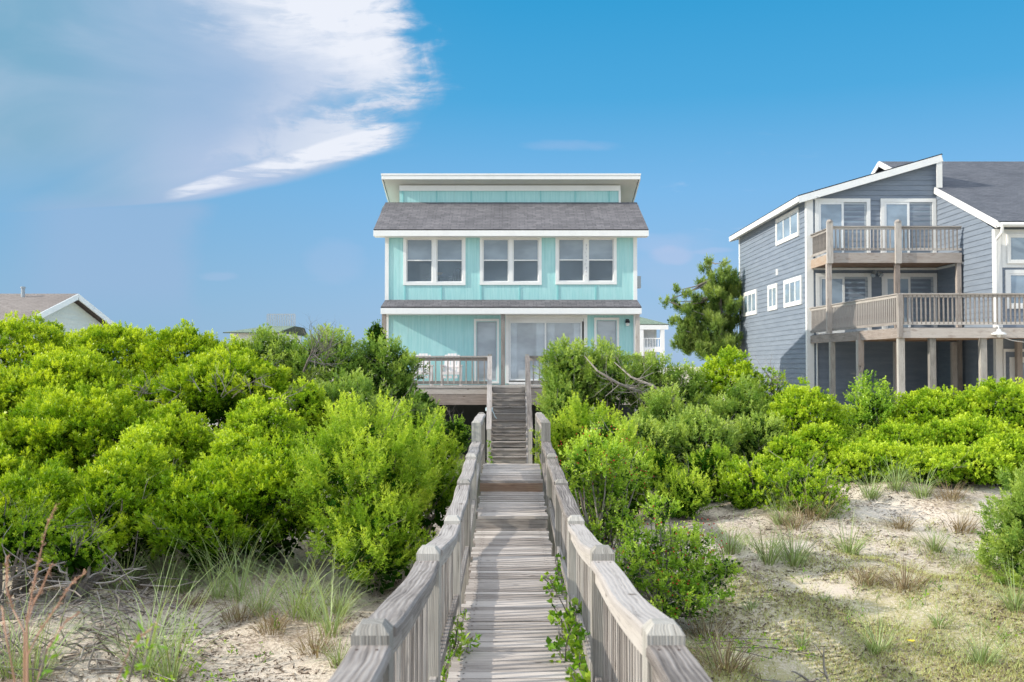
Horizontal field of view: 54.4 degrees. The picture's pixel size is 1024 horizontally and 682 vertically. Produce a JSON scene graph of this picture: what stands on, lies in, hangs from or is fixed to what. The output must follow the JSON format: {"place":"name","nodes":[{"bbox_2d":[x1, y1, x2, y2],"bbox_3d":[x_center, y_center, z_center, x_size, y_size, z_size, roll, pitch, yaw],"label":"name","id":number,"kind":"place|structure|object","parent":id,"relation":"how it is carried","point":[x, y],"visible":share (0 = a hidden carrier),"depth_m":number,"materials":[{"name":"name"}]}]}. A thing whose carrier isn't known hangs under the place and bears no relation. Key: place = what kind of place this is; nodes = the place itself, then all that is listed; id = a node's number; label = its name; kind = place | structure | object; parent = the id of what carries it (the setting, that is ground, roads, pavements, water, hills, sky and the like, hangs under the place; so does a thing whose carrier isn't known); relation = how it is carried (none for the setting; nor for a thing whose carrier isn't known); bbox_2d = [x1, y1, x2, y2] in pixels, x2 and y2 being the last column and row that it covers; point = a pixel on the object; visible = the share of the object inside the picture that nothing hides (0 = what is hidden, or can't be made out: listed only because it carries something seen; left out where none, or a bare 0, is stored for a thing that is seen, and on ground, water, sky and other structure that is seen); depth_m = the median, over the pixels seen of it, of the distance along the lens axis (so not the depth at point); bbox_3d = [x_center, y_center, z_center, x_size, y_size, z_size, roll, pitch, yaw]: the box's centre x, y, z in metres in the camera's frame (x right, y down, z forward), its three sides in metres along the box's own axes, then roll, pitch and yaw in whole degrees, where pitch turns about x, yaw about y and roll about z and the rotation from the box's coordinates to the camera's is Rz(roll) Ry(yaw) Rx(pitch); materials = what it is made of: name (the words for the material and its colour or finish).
{"place":"outdoors","nodes":[
{"label":"outdoors","id":0,"kind":"place"},
{"bbox_2d":[0,367,1023,681],"bbox_3d":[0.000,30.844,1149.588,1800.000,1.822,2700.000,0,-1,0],"label":"ground","id":1,"kind":"structure","parent":0,"point":[326,671],"depth_m":11.66,"materials":[{"name":"sand"}]},
{"bbox_2d":[0,441,39,498],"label":"shrub","id":2,"kind":"object","parent":1,"relation":"on","point":[10,462],"visible":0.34,"depth_m":14.80,"materials":[{"name":"green plant"}]},
{"bbox_2d":[0,362,53,421],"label":"shrub","id":3,"kind":"object","parent":1,"relation":"on","point":[10,389],"visible":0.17,"depth_m":19.29,"materials":[{"name":"green plant"}]},
{"bbox_2d":[0,310,80,371],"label":"shrub","id":4,"kind":"object","parent":1,"relation":"on","point":[23,331],"visible":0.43,"depth_m":23.31,"materials":[{"name":"green plant"}]},
{"bbox_2d":[0,481,93,603],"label":"shrub","id":5,"kind":"object","parent":1,"relation":"on","point":[19,533],"visible":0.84,"depth_m":11.32,"materials":[{"name":"green plant"}]},
{"bbox_2d":[0,402,94,473],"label":"shrub","id":6,"kind":"object","parent":1,"relation":"on","point":[7,437],"visible":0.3,"depth_m":16.03,"materials":[{"name":"green plant"}]},
{"bbox_2d":[0,286,112,366],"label":"bungalow","id":7,"kind":"object","parent":1,"relation":"on","point":[73,312],"visible":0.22,"depth_m":39.76,"materials":[{"name":"beige"}]},
{"bbox_2d":[0,457,120,582],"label":"shrub","id":8,"kind":"object","parent":1,"relation":"on","point":[52,477],"visible":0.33,"depth_m":13.17,"materials":[{"name":"green plant"}]},
{"bbox_2d":[0,559,125,681],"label":"grass tuft","id":9,"kind":"object","parent":1,"relation":"on","point":[35,663],"visible":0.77,"depth_m":9.55,"materials":[{"name":"plant"}]},
{"bbox_2d":[0,346,134,417],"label":"shrub","id":10,"kind":"object","parent":1,"relation":"on","point":[77,366],"visible":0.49,"depth_m":19.66,"materials":[{"name":"green plant"}]},
{"bbox_2d":[40,494,120,601],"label":"shrub","id":11,"kind":"object","parent":1,"relation":"on","point":[82,553],"visible":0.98,"depth_m":11.30,"materials":[{"name":"green plant"}]},
{"bbox_2d":[11,374,170,478],"bbox_3d":[-7.041,1.624,16.783,2.663,2.157,2.369,0,-1,0],"label":"shrub","id":12,"kind":"object","parent":1,"relation":"on","point":[74,419],"visible":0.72,"depth_m":16.16,"materials":[{"name":"green plant"}]},
{"bbox_2d":[0,519,221,681],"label":"root tangle","id":13,"kind":"object","parent":1,"relation":"on","point":[16,600],"visible":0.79,"depth_m":10.65,"materials":[{"name":"grey plant"}]},
{"bbox_2d":[51,319,175,387],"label":"shrub","id":14,"kind":"object","parent":1,"relation":"on","point":[118,340],"visible":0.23,"depth_m":22.35,"materials":[{"name":"green plant"}]},
{"bbox_2d":[48,439,198,580],"bbox_3d":[-5.296,2.308,13.564,1.951,1.973,2.287,0,-1,0],"label":"shrub","id":15,"kind":"object","parent":1,"relation":"on","point":[127,491],"visible":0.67,"depth_m":13.14,"materials":[{"name":"green plant"}]},
{"bbox_2d":[29,537,247,677],"bbox_3d":[-3.629,2.676,9.752,2.242,1.217,2.648,1,-2,-32],"label":"grass tuft","id":16,"kind":"object","parent":1,"relation":"on","point":[146,671],"visible":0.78,"depth_m":9.84,"materials":[{"name":"plant"}]},
{"bbox_2d":[109,374,188,427],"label":"shrub","id":17,"kind":"object","parent":1,"relation":"on","point":[140,381],"visible":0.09,"depth_m":18.72,"materials":[{"name":"green plant"}]},
{"bbox_2d":[110,421,189,504],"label":"shrub","id":18,"kind":"object","parent":1,"relation":"on","point":[145,432],"visible":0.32,"depth_m":15.02,"materials":[{"name":"green plant"}]},
{"bbox_2d":[39,548,301,681],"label":"grass tuft","id":19,"kind":"object","parent":1,"relation":"on","point":[175,671],"visible":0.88,"depth_m":9.70,"materials":[{"name":"plant"}]},
{"bbox_2d":[121,398,224,491],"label":"shrub","id":20,"kind":"object","parent":1,"relation":"on","point":[193,438],"visible":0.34,"depth_m":15.68,"materials":[{"name":"green plant"}]},
{"bbox_2d":[130,318,231,424],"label":"shrub","id":21,"kind":"object","parent":1,"relation":"on","point":[187,339],"visible":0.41,"depth_m":21.98,"materials":[{"name":"green plant"}]},
{"bbox_2d":[128,455,284,576],"bbox_3d":[-4.026,2.326,13.066,1.955,1.634,2.045,1,-2,-34],"label":"shrub","id":22,"kind":"object","parent":1,"relation":"on","point":[184,512],"visible":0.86,"depth_m":12.73,"materials":[{"name":"green plant"}]},
{"bbox_2d":[155,517,278,599],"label":"grass tuft","id":23,"kind":"object","parent":1,"relation":"on","point":[215,594],"visible":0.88,"depth_m":12.02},
{"bbox_2d":[150,339,291,425],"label":"shrub","id":24,"kind":"object","parent":1,"relation":"on","point":[192,396],"visible":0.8,"depth_m":18.03,"materials":[{"name":"green plant"}]},
{"bbox_2d":[190,423,269,532],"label":"shrub","id":25,"kind":"object","parent":1,"relation":"on","point":[224,442],"visible":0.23,"depth_m":14.75,"materials":[{"name":"green plant"}]},
{"bbox_2d":[164,509,312,602],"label":"grass tuft","id":26,"kind":"object","parent":1,"relation":"on","point":[234,586],"visible":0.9,"depth_m":11.98,"materials":[{"name":"plant"}]},
{"bbox_2d":[180,534,309,616],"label":"grass tuft","id":27,"kind":"object","parent":1,"relation":"on","point":[262,607],"visible":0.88,"depth_m":11.46,"materials":[{"name":"plant"}]},
{"bbox_2d":[218,388,310,514],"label":"shrub","id":28,"kind":"object","parent":1,"relation":"on","point":[273,410],"visible":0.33,"depth_m":15.99,"materials":[{"name":"green plant"}]},
{"bbox_2d":[223,314,307,365],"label":"house","id":29,"kind":"structure","parent":1,"relation":"on","point":[244,334],"depth_m":68.79,"materials":[{"name":"beige"}]},
{"bbox_2d":[212,432,329,568],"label":"shrub","id":30,"kind":"object","parent":1,"relation":"on","point":[270,478],"visible":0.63,"depth_m":13.21,"materials":[{"name":"green plant"}]},
{"bbox_2d":[235,323,309,423],"bbox_3d":[-5.121,0.892,21.419,1.997,2.603,1.915,0,-1,0],"label":"juniper","id":31,"kind":"object","parent":1,"relation":"on","point":[267,349],"visible":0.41,"depth_m":21.16,"materials":[{"name":"green plant"}]},
{"bbox_2d":[195,528,371,620],"bbox_3d":[-2.587,2.600,11.382,2.314,1.110,2.072,1,-2,-39],"label":"grass tuft","id":32,"kind":"object","parent":1,"relation":"on","point":[296,606],"visible":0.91,"depth_m":11.30,"materials":[{"name":"plant"}]},
{"bbox_2d":[280,376,335,451],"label":"shrub","id":33,"kind":"object","parent":1,"relation":"on","point":[307,403],"visible":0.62,"depth_m":17.96,"materials":[{"name":"green plant"}]},
{"bbox_2d":[231,535,397,623],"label":"grass tuft","id":34,"kind":"object","parent":1,"relation":"on","point":[310,613],"visible":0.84,"depth_m":11.27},
{"bbox_2d":[229,535,401,638],"bbox_3d":[-1.891,2.560,10.639,2.008,1.202,2.022,-1,-2,26],"label":"grass tuft","id":35,"kind":"object","parent":1,"relation":"on","point":[328,627],"visible":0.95,"depth_m":10.62,"materials":[{"name":"plant"}]},
{"bbox_2d":[269,322,370,393],"bbox_3d":[-3.991,0.834,21.184,2.220,2.502,1.878,0,-1,0],"label":"juniper","id":36,"kind":"object","parent":1,"relation":"on","point":[297,359],"visible":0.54,"depth_m":20.83,"materials":[{"name":"green plant"}]},
{"bbox_2d":[289,364,404,462],"bbox_3d":[-3.307,1.456,19.519,2.452,2.019,2.039,0,-1,0],"label":"juniper","id":37,"kind":"object","parent":1,"relation":"on","point":[360,386],"visible":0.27,"depth_m":19.30,"materials":[{"name":"green plant"}]},
{"bbox_2d":[289,314,346,381],"bbox_3d":[-3.822,0.124,19.774,1.222,1.427,0.794,1,-2,-23],"label":"dead bough","id":38,"kind":"object","parent":37,"relation":"attached to","point":[317,355],"visible":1,"depth_m":19.91,"materials":[{"name":"grey plant"}]},
{"bbox_2d":[275,375,443,575],"bbox_3d":[-2.030,1.798,13.555,2.337,2.796,2.989,0,-1,0],"label":"shrub","id":39,"kind":"object","parent":1,"relation":"on","point":[367,442],"visible":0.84,"depth_m":13.04,"materials":[{"name":"green plant"}]},
{"bbox_2d":[302,483,437,595],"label":"shrub","id":40,"kind":"object","parent":1,"relation":"on","point":[403,548],"visible":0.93,"depth_m":12.32,"materials":[{"name":"green plant"}]},
{"bbox_2d":[344,334,433,426],"bbox_3d":[-2.725,1.112,21.459,1.847,2.582,1.730,1,-2,-41],"label":"juniper","id":41,"kind":"object","parent":1,"relation":"on","point":[393,372],"visible":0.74,"depth_m":21.10,"materials":[{"name":"green plant"}]},
{"bbox_2d":[360,398,465,542],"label":"shrub","id":42,"kind":"object","parent":1,"relation":"on","point":[442,499],"visible":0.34,"depth_m":14.80,"materials":[{"name":"green plant"}]},
{"bbox_2d":[384,386,447,439],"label":"juniper","id":43,"kind":"object","parent":1,"relation":"on","point":[415,409],"visible":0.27,"depth_m":20.48,"materials":[{"name":"green plant"}]},
{"bbox_2d":[436,404,471,476],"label":"shrub","id":44,"kind":"object","parent":1,"relation":"on","point":[460,432],"visible":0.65,"depth_m":22.34,"materials":[{"name":"green plant"}]},
{"bbox_2d":[0,479,1023,681],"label":"dry litter","id":45,"kind":"object","parent":1,"relation":"on","point":[353,618],"visible":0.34,"depth_m":11.46,"materials":[{"name":"plant"}]},
{"bbox_2d":[373,173,651,463],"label":"beach house","id":46,"kind":"structure","parent":1,"relation":"on","point":[512,302],"depth_m":31.55,"materials":[{"name":"teal paint"}]},
{"bbox_2d":[403,238,465,284],"bbox_3d":[-2.459,-2.551,31.588,1.975,1.568,0.100,0,-1,0],"label":"window","id":47,"kind":"structure","parent":46,"relation":"in","point":[434,250],"depth_m":31.61,"materials":[{"name":"white paint"}]},
{"bbox_2d":[474,319,498,382],"bbox_3d":[-0.805,0.321,31.512,0.800,2.043,0.080,0,-1,0],"label":"door","id":48,"kind":"structure","parent":46,"relation":"in","point":[486,331],"depth_m":31.54,"materials":[{"name":"white paint"}]},
{"bbox_2d":[480,238,541,284],"bbox_3d":[-0.040,-2.555,31.588,1.962,1.558,0.100,0,-1,0],"label":"window","id":49,"kind":"structure","parent":46,"relation":"in","point":[510,250],"depth_m":31.61,"materials":[{"name":"white paint"}]},
{"bbox_2d":[505,315,586,383],"bbox_3d":[1.088,0.280,31.520,2.593,2.187,0.135,0,-1,0],"label":"sliding door","id":50,"kind":"structure","parent":46,"relation":"in","point":[524,334],"depth_m":31.52,"materials":[{"name":"white paint"}]},
{"bbox_2d":[555,238,616,283],"bbox_3d":[2.348,-2.565,31.588,1.945,1.548,0.100,0,-1,0],"label":"window","id":51,"kind":"structure","parent":46,"relation":"in","point":[566,249],"depth_m":31.61,"materials":[{"name":"white paint"}]},
{"bbox_2d":[594,318,618,375],"bbox_3d":[2.996,0.302,31.512,0.791,2.083,0.080,0,-1,0],"label":"door","id":52,"kind":"structure","parent":46,"relation":"in","point":[605,328],"depth_m":31.54,"materials":[{"name":"white paint"}]},
{"bbox_2d":[328,412,712,681],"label":"boardwalk","id":53,"kind":"structure","parent":1,"relation":"on","point":[485,557],"depth_m":7.22,"materials":[{"name":"grey wood"}]},
{"bbox_2d":[441,608,481,681],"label":"vine","id":54,"kind":"object","parent":53,"relation":"attached to","point":[456,652],"visible":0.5,"depth_m":7.06,"materials":[{"name":"green plant"}]},
{"bbox_2d":[545,583,590,681],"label":"vine","id":55,"kind":"object","parent":53,"relation":"attached to","point":[570,625],"visible":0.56,"depth_m":7.14,"materials":[{"name":"green plant"}]},
{"bbox_2d":[534,372,584,457],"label":"juniper","id":56,"kind":"object","parent":1,"relation":"on","point":[557,403],"visible":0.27,"depth_m":21.49,"materials":[{"name":"green plant"}]},
{"bbox_2d":[531,335,598,422],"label":"juniper","id":57,"kind":"object","parent":1,"relation":"on","point":[563,363],"visible":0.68,"depth_m":22.17,"materials":[{"name":"green plant"}]},
{"bbox_2d":[533,390,629,512],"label":"shrub","id":58,"kind":"object","parent":1,"relation":"on","point":[584,421],"visible":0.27,"depth_m":17.82,"materials":[{"name":"green plant"}]},
{"bbox_2d":[556,415,653,546],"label":"holly bush","id":59,"kind":"object","parent":1,"relation":"on","point":[616,475],"visible":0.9,"depth_m":12.52,"materials":[{"name":"green plant"}]},
{"bbox_2d":[560,334,658,433],"bbox_3d":[2.078,1.457,22.534,2.192,3.249,1.906,1,-2,-40],"label":"juniper","id":60,"kind":"object","parent":1,"relation":"on","point":[596,359],"visible":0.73,"depth_m":22.19,"materials":[{"name":"green plant"}]},
{"bbox_2d":[584,492,644,564],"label":"holly bush","id":61,"kind":"object","parent":1,"relation":"on","point":[617,527],"visible":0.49,"depth_m":12.44,"materials":[{"name":"green plant"}]},
{"bbox_2d":[585,415,658,523],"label":"shrub","id":62,"kind":"object","parent":1,"relation":"on","point":[638,496],"visible":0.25,"depth_m":16.20,"materials":[{"name":"green plant"}]},
{"bbox_2d":[616,414,683,467],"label":"shrub","id":63,"kind":"object","parent":1,"relation":"on","point":[658,438],"visible":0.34,"depth_m":19.13,"materials":[{"name":"green plant"}]},
{"bbox_2d":[611,331,689,413],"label":"juniper","id":64,"kind":"object","parent":1,"relation":"on","point":[666,377],"visible":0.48,"depth_m":22.55,"materials":[{"name":"green plant"}]},
{"bbox_2d":[638,438,684,512],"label":"shrub","id":65,"kind":"object","parent":1,"relation":"on","point":[658,461],"visible":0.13,"depth_m":17.15,"materials":[{"name":"green plant"}]},
{"bbox_2d":[627,381,704,470],"bbox_3d":[3.050,1.901,20.729,1.873,2.138,1.707,0,-1,0],"label":"juniper","id":66,"kind":"object","parent":1,"relation":"on","point":[660,403],"visible":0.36,"depth_m":20.57,"materials":[{"name":"green plant"}]},
{"bbox_2d":[613,490,745,624],"bbox_3d":[1.840,2.461,11.177,1.644,1.597,1.212,0,-1,0],"label":"holly bush","id":67,"kind":"object","parent":1,"relation":"on","point":[660,592],"visible":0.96,"depth_m":11.14,"materials":[{"name":"green plant"}]},
{"bbox_2d":[645,451,716,518],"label":"shrub","id":68,"kind":"object","parent":1,"relation":"on","point":[690,495],"visible":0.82,"depth_m":15.88,"materials":[{"name":"green plant"}]},
{"bbox_2d":[665,358,717,454],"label":"juniper","id":69,"kind":"object","parent":1,"relation":"on","point":[693,396],"visible":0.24,"depth_m":22.78,"materials":[{"name":"green plant"}]},
{"bbox_2d":[658,253,743,361],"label":"pine tree","id":70,"kind":"object","parent":1,"relation":"on","point":[722,291],"visible":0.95,"depth_m":49.66,"materials":[{"name":"green plant"}]},
{"bbox_2d":[656,403,745,478],"bbox_3d":[3.701,2.112,19.549,1.905,1.834,1.758,0,-1,0],"label":"juniper","id":71,"kind":"object","parent":1,"relation":"on","point":[689,430],"visible":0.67,"depth_m":19.29,"materials":[{"name":"green plant"}]},
{"bbox_2d":[681,441,736,504],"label":"shrub","id":72,"kind":"object","parent":1,"relation":"on","point":[714,458],"visible":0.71,"depth_m":17.39,"materials":[{"name":"green plant"}]},
{"bbox_2d":[685,344,767,415],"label":"shrub","id":73,"kind":"object","parent":1,"relation":"on","point":[727,366],"visible":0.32,"depth_m":23.18,"materials":[{"name":"green plant"}]},
{"bbox_2d":[687,615,782,678],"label":"grass tuft","id":74,"kind":"object","parent":1,"relation":"on","point":[728,662],"visible":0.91,"depth_m":9.59,"materials":[{"name":"plant"}]},
{"bbox_2d":[700,372,777,461],"bbox_3d":[4.989,1.808,21.497,1.992,2.332,1.765,0,-1,0],"label":"juniper","id":75,"kind":"object","parent":1,"relation":"on","point":[737,405],"visible":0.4,"depth_m":21.35,"materials":[{"name":"green plant"}]},
{"bbox_2d":[712,438,799,510],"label":"shrub","id":76,"kind":"object","parent":1,"relation":"on","point":[750,482],"visible":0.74,"depth_m":16.46,"materials":[{"name":"green plant"}]},
{"bbox_2d":[730,409,788,465],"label":"juniper","id":77,"kind":"object","parent":1,"relation":"on","point":[754,430],"visible":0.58,"depth_m":19.95,"materials":[{"name":"green plant"}]},
{"bbox_2d":[749,430,825,479],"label":"shrub","id":78,"kind":"object","parent":1,"relation":"on","point":[785,452],"visible":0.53,"depth_m":18.56,"materials":[{"name":"green plant"}]},
{"bbox_2d":[749,512,843,567],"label":"grass tuft","id":79,"kind":"object","parent":1,"relation":"on","point":[793,559],"visible":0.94,"depth_m":13.11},
{"bbox_2d":[758,442,850,513],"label":"shrub","id":80,"kind":"object","parent":1,"relation":"on","point":[818,475],"visible":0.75,"depth_m":15.96,"materials":[{"name":"green plant"}]},
{"bbox_2d":[589,477,1023,681],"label":"sparse grass","id":81,"kind":"structure","parent":1,"relation":"on","point":[919,543],"depth_m":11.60,"materials":[{"name":"plant"}]},
{"bbox_2d":[765,377,857,448],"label":"shrub","id":82,"kind":"object","parent":1,"relation":"on","point":[798,415],"visible":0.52,"depth_m":20.67,"materials":[{"name":"green plant"}]},
{"bbox_2d":[788,421,850,482],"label":"shrub","id":83,"kind":"object","parent":1,"relation":"on","point":[829,437],"visible":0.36,"depth_m":19.15,"materials":[{"name":"green plant"}]},
{"bbox_2d":[840,369,907,441],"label":"shrub","id":84,"kind":"object","parent":1,"relation":"on","point":[863,412],"visible":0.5,"depth_m":22.19,"materials":[{"name":"green plant"}]},
{"bbox_2d":[729,154,1023,432],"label":"beach house","id":85,"kind":"structure","parent":1,"relation":"on","point":[937,241],"depth_m":38.95,"materials":[{"name":"grey"}]},
{"bbox_2d":[775,207,799,245],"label":"window","id":86,"kind":"structure","parent":85,"relation":"in","point":[787,225],"depth_m":41.78,"materials":[{"name":"white paint"}]},
{"bbox_2d":[815,198,870,257],"bbox_3d":[12.987,-4.413,39.092,2.170,2.366,0.100,0,-1,0],"label":"sliding door","id":87,"kind":"structure","parent":85,"relation":"in","point":[826,209],"depth_m":39.09,"materials":[{"name":"white paint"}]},
{"bbox_2d":[816,273,871,334],"bbox_3d":[12.999,-1.455,39.018,2.172,2.408,0.100,0,-1,0],"label":"sliding door","id":88,"kind":"structure","parent":85,"relation":"in","point":[838,279],"depth_m":39.02,"materials":[{"name":"white paint"}]},
{"bbox_2d":[880,198,936,252],"bbox_3d":[15.568,-4.413,39.092,2.184,2.366,0.100,0,-1,0],"label":"sliding door","id":89,"kind":"structure","parent":85,"relation":"in","point":[891,209],"depth_m":39.09,"materials":[{"name":"white paint"}]},
{"bbox_2d":[881,273,937,328],"bbox_3d":[15.578,-1.455,39.018,2.164,2.408,0.100,0,-1,0],"label":"sliding door","id":90,"kind":"structure","parent":85,"relation":"in","point":[887,279],"depth_m":39.02,"materials":[{"name":"white paint"}]},
{"bbox_2d":[828,438,937,483],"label":"shrub","id":91,"kind":"object","parent":1,"relation":"on","point":[883,449],"visible":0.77,"depth_m":18.09,"materials":[{"name":"green plant"}]},
{"bbox_2d":[833,599,933,654],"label":"grass tuft","id":92,"kind":"object","parent":1,"relation":"on","point":[875,648],"visible":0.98,"depth_m":10.27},
{"bbox_2d":[847,418,948,451],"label":"shrub","id":93,"kind":"object","parent":1,"relation":"on","point":[912,434],"visible":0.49,"depth_m":19.63,"materials":[{"name":"green plant"}]},
{"bbox_2d":[865,548,941,592],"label":"grass tuft","id":94,"kind":"object","parent":1,"relation":"on","point":[904,583],"visible":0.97,"depth_m":12.19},
{"bbox_2d":[891,431,972,487],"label":"shrub","id":95,"kind":"object","parent":1,"relation":"on","point":[925,470],"visible":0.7,"depth_m":17.67,"materials":[{"name":"green plant"}]},
{"bbox_2d":[871,384,1001,432],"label":"shrub","id":96,"kind":"object","parent":1,"relation":"on","point":[935,402],"visible":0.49,"depth_m":21.77,"materials":[{"name":"green plant"}]},
{"bbox_2d":[912,441,1023,488],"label":"shrub","id":97,"kind":"object","parent":1,"relation":"on","point":[980,457],"visible":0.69,"depth_m":17.89,"materials":[{"name":"green plant"}]},
{"bbox_2d":[924,412,1023,481],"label":"shrub","id":98,"kind":"object","parent":1,"relation":"on","point":[958,430],"visible":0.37,"depth_m":19.61,"materials":[{"name":"green plant"}]},
{"bbox_2d":[931,611,1023,665],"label":"grass tuft","id":99,"kind":"object","parent":1,"relation":"on","point":[983,655],"visible":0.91,"depth_m":10.01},
{"bbox_2d":[942,376,1023,436],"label":"shrub","id":100,"kind":"object","parent":1,"relation":"on","point":[1008,408],"visible":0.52,"depth_m":21.49,"materials":[{"name":"green plant"}]},
{"bbox_2d":[966,430,1023,486],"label":"shrub","id":101,"kind":"object","parent":1,"relation":"on","point":[1014,444],"visible":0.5,"depth_m":18.34,"materials":[{"name":"green plant"}]},
{"bbox_2d":[970,460,1023,587],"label":"shrub","id":102,"kind":"object","parent":1,"relation":"on","point":[1008,535],"visible":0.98,"depth_m":13.09,"materials":[{"name":"green plant"}]},
{"bbox_2d":[0,0,1023,366],"label":"sky","id":103,"kind":"structure","parent":0,"point":[218,165],"materials":[{"name":"blue"}]},
{"bbox_2d":[640,317,668,373],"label":"house","id":104,"kind":"structure","parent":0,"point":[650,325],"depth_m":69.70,"materials":[{"name":"beige"}]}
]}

